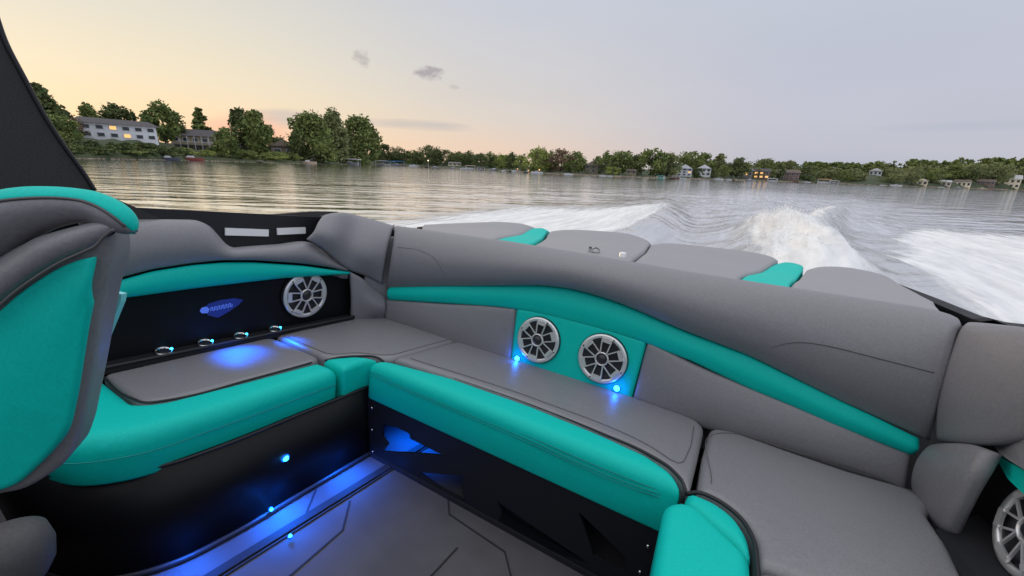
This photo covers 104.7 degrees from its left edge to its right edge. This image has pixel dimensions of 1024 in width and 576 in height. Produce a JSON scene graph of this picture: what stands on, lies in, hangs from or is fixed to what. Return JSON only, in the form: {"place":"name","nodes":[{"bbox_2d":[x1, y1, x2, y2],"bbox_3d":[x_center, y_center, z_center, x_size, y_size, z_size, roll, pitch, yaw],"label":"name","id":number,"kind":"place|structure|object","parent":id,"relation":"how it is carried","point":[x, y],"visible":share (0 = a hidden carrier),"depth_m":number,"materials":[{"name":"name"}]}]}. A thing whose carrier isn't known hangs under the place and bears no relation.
{"place":"outdoors","nodes":[
{"label":"outdoors","id":0,"kind":"place"},
{"bbox_2d":[0,0,1023,168],"label":"sky","id":1,"kind":"structure","parent":0,"point":[799,81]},
{"bbox_2d":[72,138,1023,189],"bbox_3d":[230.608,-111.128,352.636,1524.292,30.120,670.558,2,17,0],"label":"shore ground","id":2,"kind":"structure","parent":0,"point":[871,179],"depth_m":130.63,"materials":[{"name":"green plant"}]},
{"bbox_2d":[30,82,85,138],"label":"tree","id":3,"kind":"object","parent":2,"relation":"on","point":[50,105],"visible":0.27,"depth_m":73.78,"materials":[{"name":"green plant"}]},
{"bbox_2d":[47,113,84,142],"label":"broadleaf tree","id":4,"kind":"object","parent":2,"relation":"on","point":[70,127],"visible":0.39,"depth_m":70.73,"materials":[{"name":"green plant"}]},
{"bbox_2d":[69,114,89,134],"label":"broadleaf tree","id":5,"kind":"object","parent":2,"relation":"on","point":[76,119],"visible":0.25,"depth_m":82.83,"materials":[{"name":"green plant"}]},
{"bbox_2d":[76,101,98,117],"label":"broadleaf tree","id":6,"kind":"object","parent":2,"relation":"on","point":[86,109],"visible":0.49,"depth_m":97.00,"materials":[{"name":"green plant"}]},
{"bbox_2d":[75,147,112,150],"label":"shrub","id":7,"kind":"object","parent":2,"relation":"on","point":[105,149],"visible":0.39,"depth_m":71.87,"materials":[{"name":"green plant"}]},
{"bbox_2d":[74,116,159,144],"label":"house","id":8,"kind":"structure","parent":2,"relation":"on","point":[104,129],"depth_m":88.47,"materials":[{"name":"white paint"}]},
{"bbox_2d":[95,124,103,128],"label":"window","id":9,"kind":"structure","parent":8,"relation":"in","point":[96,126],"depth_m":85.74,"materials":[{"name":"grey glass"}]},
{"bbox_2d":[97,132,105,136],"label":"window","id":10,"kind":"structure","parent":8,"relation":"in","point":[102,134],"depth_m":86.22,"materials":[{"name":"grey glass"}]},
{"bbox_2d":[108,125,116,129],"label":"window","id":11,"kind":"structure","parent":8,"relation":"in","point":[110,127],"depth_m":87.31,"materials":[{"name":"yellow glass"}]},
{"bbox_2d":[110,133,118,137],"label":"window","id":12,"kind":"structure","parent":8,"relation":"in","point":[112,134],"depth_m":87.75,"materials":[{"name":"grey glass"}]},
{"bbox_2d":[121,126,129,130],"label":"window","id":13,"kind":"structure","parent":8,"relation":"in","point":[123,128],"depth_m":88.83,"materials":[{"name":"grey glass"}]},
{"bbox_2d":[123,134,131,137],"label":"window","id":14,"kind":"structure","parent":8,"relation":"in","point":[125,135],"depth_m":89.29,"materials":[{"name":"yellow glass"}]},
{"bbox_2d":[95,102,138,120],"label":"broadleaf tree","id":15,"kind":"object","parent":2,"relation":"on","point":[112,111],"visible":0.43,"depth_m":104.85,"materials":[{"name":"green plant"}]},
{"bbox_2d":[63,138,191,156],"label":"bank shrubs","id":16,"kind":"object","parent":2,"relation":"on","point":[71,144],"visible":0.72,"depth_m":78.21,"materials":[{"name":"green plant"}]},
{"bbox_2d":[122,150,146,153],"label":"shrub","id":17,"kind":"object","parent":2,"relation":"on","point":[127,151],"visible":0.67,"depth_m":79.31,"materials":[{"name":"green plant"}]},
{"bbox_2d":[138,99,184,143],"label":"broadleaf tree","id":18,"kind":"object","parent":2,"relation":"on","point":[170,130],"visible":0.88,"depth_m":104.07,"materials":[{"name":"green plant"}]},
{"bbox_2d":[159,152,184,154],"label":"shrub","id":19,"kind":"object","parent":2,"relation":"on","point":[174,153],"visible":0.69,"depth_m":91.10,"materials":[{"name":"green plant"}]},
{"bbox_2d":[173,112,188,132],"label":"broadleaf tree","id":20,"kind":"object","parent":2,"relation":"on","point":[181,123],"visible":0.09,"depth_m":114.82,"materials":[{"name":"green plant"}]},
{"bbox_2d":[181,147,198,154],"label":"shrub","id":21,"kind":"object","parent":2,"relation":"on","point":[193,152],"visible":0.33,"depth_m":100.71,"materials":[{"name":"green plant"}]},
{"bbox_2d":[171,129,218,149],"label":"house","id":22,"kind":"structure","parent":2,"relation":"on","point":[196,139],"depth_m":115.81,"materials":[{"name":"beige"}]},
{"bbox_2d":[191,107,213,130],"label":"conifer tree","id":23,"kind":"object","parent":2,"relation":"on","point":[198,122],"visible":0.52,"depth_m":129.90,"materials":[{"name":"green plant"}]},
{"bbox_2d":[198,149,217,155],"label":"shrub","id":24,"kind":"object","parent":2,"relation":"on","point":[206,152],"visible":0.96,"depth_m":106.69,"materials":[{"name":"green plant"}]},
{"bbox_2d":[210,126,240,157],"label":"broadleaf tree","id":25,"kind":"object","parent":2,"relation":"on","point":[223,137],"visible":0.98,"depth_m":110.51,"materials":[{"name":"green plant"}]},
{"bbox_2d":[225,106,247,149],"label":"broadleaf tree","id":26,"kind":"object","parent":2,"relation":"on","point":[237,115],"visible":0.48,"depth_m":124.92,"materials":[{"name":"green plant"}]},
{"bbox_2d":[234,150,257,159],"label":"shrub","id":27,"kind":"object","parent":2,"relation":"on","point":[246,152],"visible":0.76,"depth_m":115.24,"materials":[{"name":"green plant"}]},
{"bbox_2d":[206,147,303,160],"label":"bank shrubs","id":28,"kind":"object","parent":2,"relation":"on","point":[292,156],"visible":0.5,"depth_m":120.95,"materials":[{"name":"green plant"}]},
{"bbox_2d":[236,109,274,154],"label":"broadleaf tree","id":29,"kind":"object","parent":2,"relation":"on","point":[255,129],"visible":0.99,"depth_m":123.62,"materials":[{"name":"green plant"}]},
{"bbox_2d":[262,151,287,160],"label":"shrub","id":30,"kind":"object","parent":2,"relation":"on","point":[283,155],"visible":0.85,"depth_m":123.04,"materials":[{"name":"green plant"}]},
{"bbox_2d":[266,135,284,151],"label":"broadleaf tree","id":31,"kind":"object","parent":2,"relation":"on","point":[274,139],"visible":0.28,"depth_m":146.74,"materials":[{"name":"green plant"}]},
{"bbox_2d":[269,139,292,153],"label":"house","id":32,"kind":"structure","parent":2,"relation":"on","point":[279,145],"depth_m":139.65,"materials":[{"name":"stone"}]},
{"bbox_2d":[288,127,310,160],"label":"broadleaf tree","id":33,"kind":"object","parent":2,"relation":"on","point":[296,139],"visible":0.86,"depth_m":137.65,"materials":[{"name":"green plant"}]},
{"bbox_2d":[283,109,338,162],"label":"broadleaf tree","id":34,"kind":"object","parent":2,"relation":"on","point":[312,127],"visible":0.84,"depth_m":140.83,"materials":[{"name":"green plant"}]},
{"bbox_2d":[323,107,352,163],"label":"tree","id":35,"kind":"object","parent":2,"relation":"on","point":[333,120],"visible":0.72,"depth_m":166.50,"materials":[{"name":"green plant"}]},
{"bbox_2d":[337,139,354,161],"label":"broadleaf tree","id":36,"kind":"object","parent":2,"relation":"on","point":[349,150],"visible":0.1,"depth_m":180.09,"materials":[{"name":"green plant"}]},
{"bbox_2d":[342,113,382,164],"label":"willow tree","id":37,"kind":"object","parent":2,"relation":"on","point":[365,138],"visible":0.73,"depth_m":193.39,"materials":[{"name":"green plant"}]},
{"bbox_2d":[374,144,394,162],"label":"broadleaf tree","id":38,"kind":"object","parent":2,"relation":"on","point":[384,155],"visible":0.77,"depth_m":231.54,"materials":[{"name":"green plant"}]},
{"bbox_2d":[389,146,409,162],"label":"broadleaf tree","id":39,"kind":"object","parent":2,"relation":"on","point":[396,153],"visible":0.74,"depth_m":233.25,"materials":[{"name":"green plant"}]},
{"bbox_2d":[406,150,424,163],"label":"broadleaf tree","id":40,"kind":"object","parent":2,"relation":"on","point":[413,152],"visible":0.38,"depth_m":222.58,"materials":[{"name":"green plant"}]},
{"bbox_2d":[415,144,442,164],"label":"broadleaf tree","id":41,"kind":"object","parent":2,"relation":"on","point":[433,157],"visible":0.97,"depth_m":204.19,"materials":[{"name":"green plant"}]},
{"bbox_2d":[438,149,453,165],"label":"broadleaf tree","id":42,"kind":"object","parent":2,"relation":"on","point":[442,156],"visible":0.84,"depth_m":206.60,"materials":[{"name":"green plant"}]},
{"bbox_2d":[368,150,526,168],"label":"woodland","id":43,"kind":"object","parent":2,"relation":"on","point":[468,156],"visible":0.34,"depth_m":206.91,"materials":[{"name":"green plant"}]},
{"bbox_2d":[444,151,462,161],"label":"broadleaf tree","id":44,"kind":"object","parent":2,"relation":"on","point":[459,154],"visible":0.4,"depth_m":206.84,"materials":[{"name":"green plant"}]},
{"bbox_2d":[448,162,460,165],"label":"house","id":45,"kind":"structure","parent":2,"relation":"on","point":[454,163],"depth_m":195.00,"materials":[{"name":"beige"}]},
{"bbox_2d":[461,150,475,164],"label":"broadleaf tree","id":46,"kind":"object","parent":2,"relation":"on","point":[468,152],"visible":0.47,"depth_m":196.10,"materials":[{"name":"green plant"}]},
{"bbox_2d":[470,153,489,166],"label":"broadleaf tree","id":47,"kind":"object","parent":2,"relation":"on","point":[483,158],"visible":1,"depth_m":177.63,"materials":[{"name":"green plant"}]},
{"bbox_2d":[481,151,500,167],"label":"broadleaf tree","id":48,"kind":"object","parent":2,"relation":"on","point":[489,154],"visible":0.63,"depth_m":182.69,"materials":[{"name":"green plant"}]},
{"bbox_2d":[494,153,507,168],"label":"broadleaf tree","id":49,"kind":"object","parent":2,"relation":"on","point":[501,158],"visible":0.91,"depth_m":159.64,"materials":[{"name":"green plant"}]},
{"bbox_2d":[505,151,519,168],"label":"broadleaf tree","id":50,"kind":"object","parent":2,"relation":"on","point":[508,157],"visible":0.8,"depth_m":155.56,"materials":[{"name":"green plant"}]},
{"bbox_2d":[512,154,529,170],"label":"broadleaf tree","id":51,"kind":"object","parent":2,"relation":"on","point":[520,165],"visible":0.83,"depth_m":135.09,"materials":[{"name":"green plant"}]},
{"bbox_2d":[521,145,552,171],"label":"broadleaf tree","id":52,"kind":"object","parent":2,"relation":"on","point":[535,153],"visible":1,"depth_m":124.23,"materials":[{"name":"green plant"}]},
{"bbox_2d":[76,158,1023,190],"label":"shore stones","id":53,"kind":"object","parent":2,"relation":"on","point":[561,174],"visible":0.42,"depth_m":123.72,"materials":[{"name":"grey stone"}]},
{"bbox_2d":[542,149,559,171],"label":"broadleaf tree","id":54,"kind":"object","parent":2,"relation":"on","point":[554,164],"visible":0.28,"depth_m":127.86,"materials":[{"name":"green plant"}]},
{"bbox_2d":[542,148,579,171],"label":"broadleaf tree","id":55,"kind":"object","parent":2,"relation":"on","point":[562,153],"visible":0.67,"depth_m":125.16,"materials":[{"name":"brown plant"}]},
{"bbox_2d":[560,151,588,172],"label":"broadleaf tree","id":56,"kind":"object","parent":2,"relation":"on","point":[579,155],"visible":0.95,"depth_m":121.39,"materials":[{"name":"green plant"}]},
{"bbox_2d":[584,162,601,173],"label":"house","id":57,"kind":"structure","parent":2,"relation":"on","point":[589,166],"depth_m":121.61,"materials":[{"name":"stone"}]},
{"bbox_2d":[592,150,614,173],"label":"broadleaf tree","id":58,"kind":"object","parent":2,"relation":"on","point":[604,158],"visible":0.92,"depth_m":119.41,"materials":[{"name":"green plant"}]},
{"bbox_2d":[605,166,620,174],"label":"shrub","id":59,"kind":"object","parent":2,"relation":"on","point":[610,170],"visible":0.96,"depth_m":113.85,"materials":[{"name":"green plant"}]},
{"bbox_2d":[607,150,635,173],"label":"broadleaf tree","id":60,"kind":"object","parent":2,"relation":"on","point":[622,157],"visible":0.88,"depth_m":121.16,"materials":[{"name":"green plant"}]},
{"bbox_2d":[626,169,636,175],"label":"house","id":61,"kind":"structure","parent":2,"relation":"on","point":[632,172],"depth_m":117.15,"materials":[{"name":"beige"}]},
{"bbox_2d":[534,156,730,175],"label":"woodland","id":62,"kind":"object","parent":2,"relation":"on","point":[712,165],"visible":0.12,"depth_m":155.23,"materials":[{"name":"green plant"}]},
{"bbox_2d":[630,153,645,173],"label":"broadleaf tree","id":63,"kind":"object","parent":2,"relation":"on","point":[635,157],"visible":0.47,"depth_m":125.68,"materials":[{"name":"green plant"}]},
{"bbox_2d":[635,148,670,174],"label":"broadleaf tree","id":64,"kind":"object","parent":2,"relation":"on","point":[645,157],"visible":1,"depth_m":118.62,"materials":[{"name":"green plant"}]},
{"bbox_2d":[653,151,682,176],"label":"broadleaf tree","id":65,"kind":"object","parent":2,"relation":"on","point":[675,169],"visible":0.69,"depth_m":122.05,"materials":[{"name":"green plant"}]},
{"bbox_2d":[677,164,692,176],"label":"house","id":66,"kind":"structure","parent":2,"relation":"on","point":[686,170],"depth_m":128.46,"materials":[{"name":"white"}]},
{"bbox_2d":[678,151,706,172],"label":"broadleaf tree","id":67,"kind":"object","parent":2,"relation":"on","point":[690,155],"visible":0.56,"depth_m":154.34,"materials":[{"name":"green plant"}]},
{"bbox_2d":[692,168,703,177],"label":"broadleaf tree","id":68,"kind":"object","parent":2,"relation":"on","point":[697,174],"visible":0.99,"depth_m":129.14,"materials":[{"name":"green plant"}]},
{"bbox_2d":[695,152,711,172],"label":"broadleaf tree","id":69,"kind":"object","parent":2,"relation":"on","point":[708,156],"visible":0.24,"depth_m":163.59,"materials":[{"name":"green plant"}]},
{"bbox_2d":[696,164,711,176],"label":"house","id":70,"kind":"structure","parent":2,"relation":"on","point":[706,168],"depth_m":136.35,"materials":[{"name":"white"}]},
{"bbox_2d":[706,170,720,176],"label":"broadleaf tree","id":71,"kind":"object","parent":2,"relation":"on","point":[716,174],"visible":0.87,"depth_m":135.98,"materials":[{"name":"green plant"}]},
{"bbox_2d":[710,153,727,173],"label":"broadleaf tree","id":72,"kind":"object","parent":2,"relation":"on","point":[720,158],"visible":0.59,"depth_m":157.59,"materials":[{"name":"green plant"}]},
{"bbox_2d":[714,165,732,176],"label":"broadleaf tree","id":73,"kind":"object","parent":2,"relation":"on","point":[724,169],"visible":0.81,"depth_m":146.14,"materials":[{"name":"green plant"}]},
{"bbox_2d":[727,157,752,177],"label":"broadleaf tree","id":74,"kind":"object","parent":2,"relation":"on","point":[738,163],"visible":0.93,"depth_m":150.35,"materials":[{"name":"green plant"}]},
{"bbox_2d":[740,169,753,178],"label":"house","id":75,"kind":"structure","parent":2,"relation":"on","point":[747,176],"depth_m":155.69,"materials":[{"name":"grey"}]},
{"bbox_2d":[753,168,770,179],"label":"house","id":76,"kind":"structure","parent":2,"relation":"on","point":[766,173],"depth_m":160.11,"materials":[{"name":"grey"}]},
{"bbox_2d":[748,158,777,168],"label":"broadleaf tree","id":77,"kind":"object","parent":2,"relation":"on","point":[761,162],"visible":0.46,"depth_m":185.38,"materials":[{"name":"green plant"}]},
{"bbox_2d":[771,163,785,177],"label":"broadleaf tree","id":78,"kind":"object","parent":2,"relation":"on","point":[782,170],"visible":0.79,"depth_m":166.57,"materials":[{"name":"green plant"}]},
{"bbox_2d":[772,169,801,181],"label":"house","id":79,"kind":"structure","parent":2,"relation":"on","point":[792,175],"depth_m":168.96,"materials":[{"name":"brown"}]},
{"bbox_2d":[775,160,799,169],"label":"broadleaf tree","id":80,"kind":"object","parent":2,"relation":"on","point":[787,164],"visible":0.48,"depth_m":194.89,"materials":[{"name":"green plant"}]},
{"bbox_2d":[799,165,820,180],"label":"broadleaf tree","id":81,"kind":"object","parent":2,"relation":"on","point":[810,169],"visible":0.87,"depth_m":179.10,"materials":[{"name":"green plant"}]},
{"bbox_2d":[812,169,835,179],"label":"broadleaf tree","id":82,"kind":"object","parent":2,"relation":"on","point":[817,175],"visible":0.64,"depth_m":186.41,"materials":[{"name":"green plant"}]},
{"bbox_2d":[831,169,856,180],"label":"broadleaf tree","id":83,"kind":"object","parent":2,"relation":"on","point":[844,176],"visible":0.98,"depth_m":178.11,"materials":[{"name":"green plant"}]},
{"bbox_2d":[852,171,868,179],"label":"broadleaf tree","id":84,"kind":"object","parent":2,"relation":"on","point":[862,174],"visible":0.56,"depth_m":178.86,"materials":[{"name":"green plant"}]},
{"bbox_2d":[869,168,881,175],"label":"house","id":85,"kind":"structure","parent":2,"relation":"on","point":[877,171],"depth_m":203.34,"materials":[{"name":"white"}]},
{"bbox_2d":[728,157,1023,183],"bbox_3d":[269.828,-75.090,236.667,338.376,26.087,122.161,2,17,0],"label":"woodland","id":86,"kind":"object","parent":2,"relation":"on","point":[879,164],"visible":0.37,"depth_m":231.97,"materials":[{"name":"green plant"}]},
{"bbox_2d":[876,167,907,182],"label":"broadleaf tree","id":87,"kind":"object","parent":2,"relation":"on","point":[894,173],"visible":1,"depth_m":177.78,"materials":[{"name":"green plant"}]},
{"bbox_2d":[896,166,924,184],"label":"broadleaf tree","id":88,"kind":"object","parent":2,"relation":"on","point":[915,172],"visible":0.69,"depth_m":182.99,"materials":[{"name":"green plant"}]},
{"bbox_2d":[913,178,928,186],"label":"house","id":89,"kind":"structure","parent":2,"relation":"on","point":[924,182],"depth_m":186.96,"materials":[{"name":"beige"}]},
{"bbox_2d":[923,168,951,183],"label":"broadleaf tree","id":90,"kind":"object","parent":2,"relation":"on","point":[933,173],"visible":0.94,"depth_m":194.03,"materials":[{"name":"green plant"}]},
{"bbox_2d":[937,180,952,186],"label":"house","id":91,"kind":"structure","parent":2,"relation":"on","point":[947,183],"depth_m":195.46,"materials":[{"name":"white"}]},
{"bbox_2d":[942,164,970,179],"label":"broadleaf tree","id":92,"kind":"object","parent":2,"relation":"on","point":[962,173],"visible":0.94,"depth_m":208.77,"materials":[{"name":"green plant"}]},
{"bbox_2d":[953,179,972,188],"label":"house","id":93,"kind":"structure","parent":2,"relation":"on","point":[966,183],"depth_m":202.04,"materials":[{"name":"beige"}]},
{"bbox_2d":[960,168,981,181],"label":"broadleaf tree","id":94,"kind":"object","parent":2,"relation":"on","point":[975,172],"visible":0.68,"depth_m":208.72,"materials":[{"name":"green plant"}]},
{"bbox_2d":[977,179,996,188],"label":"house","id":95,"kind":"structure","parent":2,"relation":"on","point":[989,183],"depth_m":211.99,"materials":[{"name":"brown"}]},
{"bbox_2d":[980,161,1017,182],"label":"broadleaf tree","id":96,"kind":"object","parent":2,"relation":"on","point":[1004,174],"visible":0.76,"depth_m":216.23,"materials":[{"name":"green plant"}]},
{"bbox_2d":[1004,175,1022,189],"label":"house","id":97,"kind":"structure","parent":2,"relation":"on","point":[1015,182],"depth_m":222.79,"materials":[{"name":"beige"}]},
{"bbox_2d":[1015,162,1023,182],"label":"broadleaf tree","id":98,"kind":"object","parent":2,"relation":"on","point":[1021,164],"visible":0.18,"depth_m":234.53,"materials":[{"name":"green plant"}]},
{"bbox_2d":[77,159,1023,323],"bbox_3d":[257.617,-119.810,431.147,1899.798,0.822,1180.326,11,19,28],"label":"lake water","id":99,"kind":"structure","parent":0,"point":[963,248],"depth_m":13.17,"materials":[{"name":"grey liquid"}]},
{"bbox_2d":[161,156,179,160],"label":"moored boat","id":100,"kind":"object","parent":99,"relation":"on","point":[170,158],"visible":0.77,"depth_m":88.92,"materials":[{"name":"blue"}]},
{"bbox_2d":[183,156,203,160],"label":"moored boat","id":101,"kind":"object","parent":99,"relation":"on","point":[191,158],"visible":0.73,"depth_m":97.60,"materials":[{"name":"red"}]},
{"bbox_2d":[301,160,316,163],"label":"moored boat","id":102,"kind":"object","parent":99,"relation":"on","point":[308,161],"visible":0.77,"depth_m":134.61,"materials":[{"name":"beige"}]},
{"bbox_2d":[342,158,360,164],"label":"moored boat","id":103,"kind":"object","parent":99,"relation":"on","point":[350,162],"visible":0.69,"depth_m":174.75,"materials":[{"name":"grey"}]},
{"bbox_2d":[390,161,404,165],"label":"moored boat","id":104,"kind":"object","parent":99,"relation":"on","point":[396,164],"visible":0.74,"depth_m":208.96,"materials":[{"name":"blue"}]},
{"bbox_2d":[0,19,1023,575],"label":"wake boat","id":105,"kind":"object","parent":99,"relation":"on","point":[214,393],"visible":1,"depth_m":1.47,"materials":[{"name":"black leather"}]},
{"bbox_2d":[609,201,870,258],"bbox_3d":[4.977,-1.644,8.559,4.861,0.715,9.969,11,19,28],"label":"spray","id":106,"kind":"object","parent":99,"relation":"on","point":[772,212],"visible":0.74,"depth_m":6.52,"materials":[{"name":"white liquid"}]},
{"bbox_2d":[767,178,777,181],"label":"moored boat","id":107,"kind":"object","parent":99,"relation":"on","point":[776,180],"visible":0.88,"depth_m":156.35,"materials":[{"name":"grey"}]}
]}

